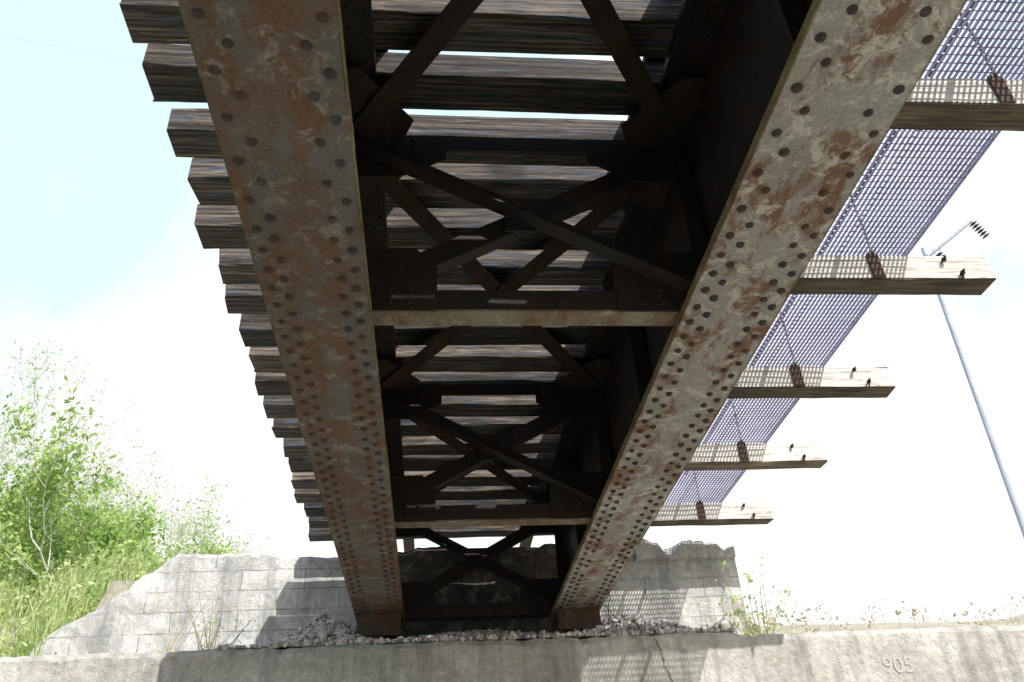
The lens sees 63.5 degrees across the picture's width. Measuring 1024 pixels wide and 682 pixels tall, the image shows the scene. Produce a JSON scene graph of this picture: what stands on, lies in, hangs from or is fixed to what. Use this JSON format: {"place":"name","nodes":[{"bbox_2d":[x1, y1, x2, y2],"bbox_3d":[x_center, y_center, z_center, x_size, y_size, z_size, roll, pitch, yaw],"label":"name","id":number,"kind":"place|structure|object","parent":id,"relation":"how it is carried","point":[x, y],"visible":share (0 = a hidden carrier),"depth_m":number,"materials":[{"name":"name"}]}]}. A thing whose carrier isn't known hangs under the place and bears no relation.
{"place":"outdoors","nodes":[
{"label":"outdoors","id":0,"kind":"place"},
{"bbox_2d":[0,532,150,657],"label":"grass","id":1,"kind":"structure","parent":0,"point":[54,609],"depth_m":10.07,"materials":[{"name":"green plant"}]},
{"bbox_2d":[0,580,1023,656],"bbox_3d":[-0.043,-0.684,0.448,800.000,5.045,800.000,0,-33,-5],"label":"ground","id":2,"kind":"structure","parent":0,"point":[116,588],"depth_m":12.29,"materials":[{"name":"soil"}]},
{"bbox_2d":[0,392,165,541],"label":"tree","id":3,"kind":"object","parent":2,"relation":"on","point":[105,496],"visible":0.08,"depth_m":19.57,"materials":[{"name":"green plant"}]},
{"bbox_2d":[0,488,171,604],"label":"bush","id":4,"kind":"object","parent":2,"relation":"on","point":[101,538],"visible":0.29,"depth_m":12.38,"materials":[{"name":"green plant"}]},
{"bbox_2d":[0,336,179,543],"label":"tree","id":5,"kind":"object","parent":2,"relation":"on","point":[34,383],"visible":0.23,"depth_m":19.34,"materials":[{"name":"green plant"}]},
{"bbox_2d":[0,373,246,591],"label":"bush","id":6,"kind":"object","parent":2,"relation":"on","point":[9,512],"visible":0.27,"depth_m":11.49,"materials":[{"name":"green plant"}]},
{"bbox_2d":[68,537,203,621],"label":"grass","id":7,"kind":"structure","parent":2,"relation":"on","point":[121,572],"depth_m":10.27,"materials":[{"name":"green plant"}]},
{"bbox_2d":[49,469,267,567],"bbox_3d":[-7.768,5.014,16.764,3.626,4.440,6.708,22,-41,-33],"label":"bush","id":8,"kind":"object","parent":2,"relation":"on","point":[193,533],"visible":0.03,"depth_m":15.69,"materials":[{"name":"green plant"}]},
{"bbox_2d":[107,442,276,560],"bbox_3d":[-7.936,5.142,18.742,4.772,6.354,3.936,0,-33,-5],"label":"tree","id":9,"kind":"object","parent":2,"relation":"on","point":[178,529],"visible":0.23,"depth_m":19.19,"materials":[{"name":"green plant"}]},
{"bbox_2d":[0,539,1023,681],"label":"bridge abutment","id":10,"kind":"object","parent":2,"relation":"on","point":[276,597],"visible":0.92,"depth_m":7.77,"materials":[{"name":"concrete"}]},
{"bbox_2d":[149,594,210,652],"bbox_3d":[-3.257,2.894,8.195,0.611,0.773,0.763,0,-33,-5],"label":"weed plant","id":11,"kind":"object","parent":10,"relation":"on","point":[171,648],"visible":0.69,"depth_m":8.11,"materials":[{"name":"beige plant"}]},
{"bbox_2d":[186,581,255,649],"bbox_3d":[-2.815,2.724,8.026,0.556,0.828,1.023,0,-33,-5],"label":"weed plant","id":12,"kind":"object","parent":10,"relation":"on","point":[208,644],"visible":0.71,"depth_m":7.97,"materials":[{"name":"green plant"}]},
{"bbox_2d":[215,611,735,649],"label":"gravel","id":13,"kind":"structure","parent":10,"relation":"on","point":[323,629],"depth_m":7.59,"materials":[{"name":"grey gravel"}]},
{"bbox_2d":[603,594,624,623],"bbox_3d":[0.981,2.623,8.107,0.263,0.484,0.375,24,-42,-36],"label":"weed plant","id":14,"kind":"object","parent":13,"relation":"on","point":[608,607],"visible":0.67,"depth_m":8.09,"materials":[{"name":"green plant"}]},
{"bbox_2d":[662,604,738,628],"bbox_3d":[2.064,3.055,8.809,0.762,0.620,0.460,12,-36,-22],"label":"weed plant","id":15,"kind":"object","parent":10,"relation":"on","point":[706,625],"visible":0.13,"depth_m":8.88,"materials":[{"name":"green plant"}]},
{"bbox_2d":[713,557,790,635],"bbox_3d":[2.750,3.037,9.312,0.874,1.128,1.034,0,-33,-5],"label":"weed plant","id":16,"kind":"object","parent":10,"relation":"on","point":[752,626],"visible":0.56,"depth_m":9.25,"materials":[{"name":"green plant"}]},
{"bbox_2d":[921,219,1023,537],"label":"utility pole","id":17,"kind":"object","parent":2,"relation":"on","point":[994,446],"visible":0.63,"depth_m":26.84,"materials":[{"name":"grey metal"}]},
{"bbox_2d":[0,35,1010,236],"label":"power line","id":18,"kind":"object","parent":17,"relation":"attached to","point":[407,113],"visible":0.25,"depth_m":31.10,"materials":[{"name":"black metal"}]},
{"bbox_3d":[1.192,-4.539,-6.688,4.900,3.546,1.702,0,-33,-5],"label":"bridge pier","id":19,"kind":"object","parent":2,"relation":"on","visible":0},
{"bbox_2d":[119,0,1023,644],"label":"railway bridge","id":20,"kind":"structure","parent":19,"relation":"on","point":[513,332],"depth_m":4.44,"materials":[{"name":"metal"}]},
{"bbox_2d":[0,0,1023,626],"label":"sky","id":21,"kind":"structure","parent":0,"point":[103,257],"materials":[{"name":"white"}]},
{"bbox_2d":[747,595,1023,632],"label":"dry grass","id":22,"kind":"structure","parent":0,"point":[874,620],"depth_m":12.73,"materials":[{"name":"beige plant"}]}
]}

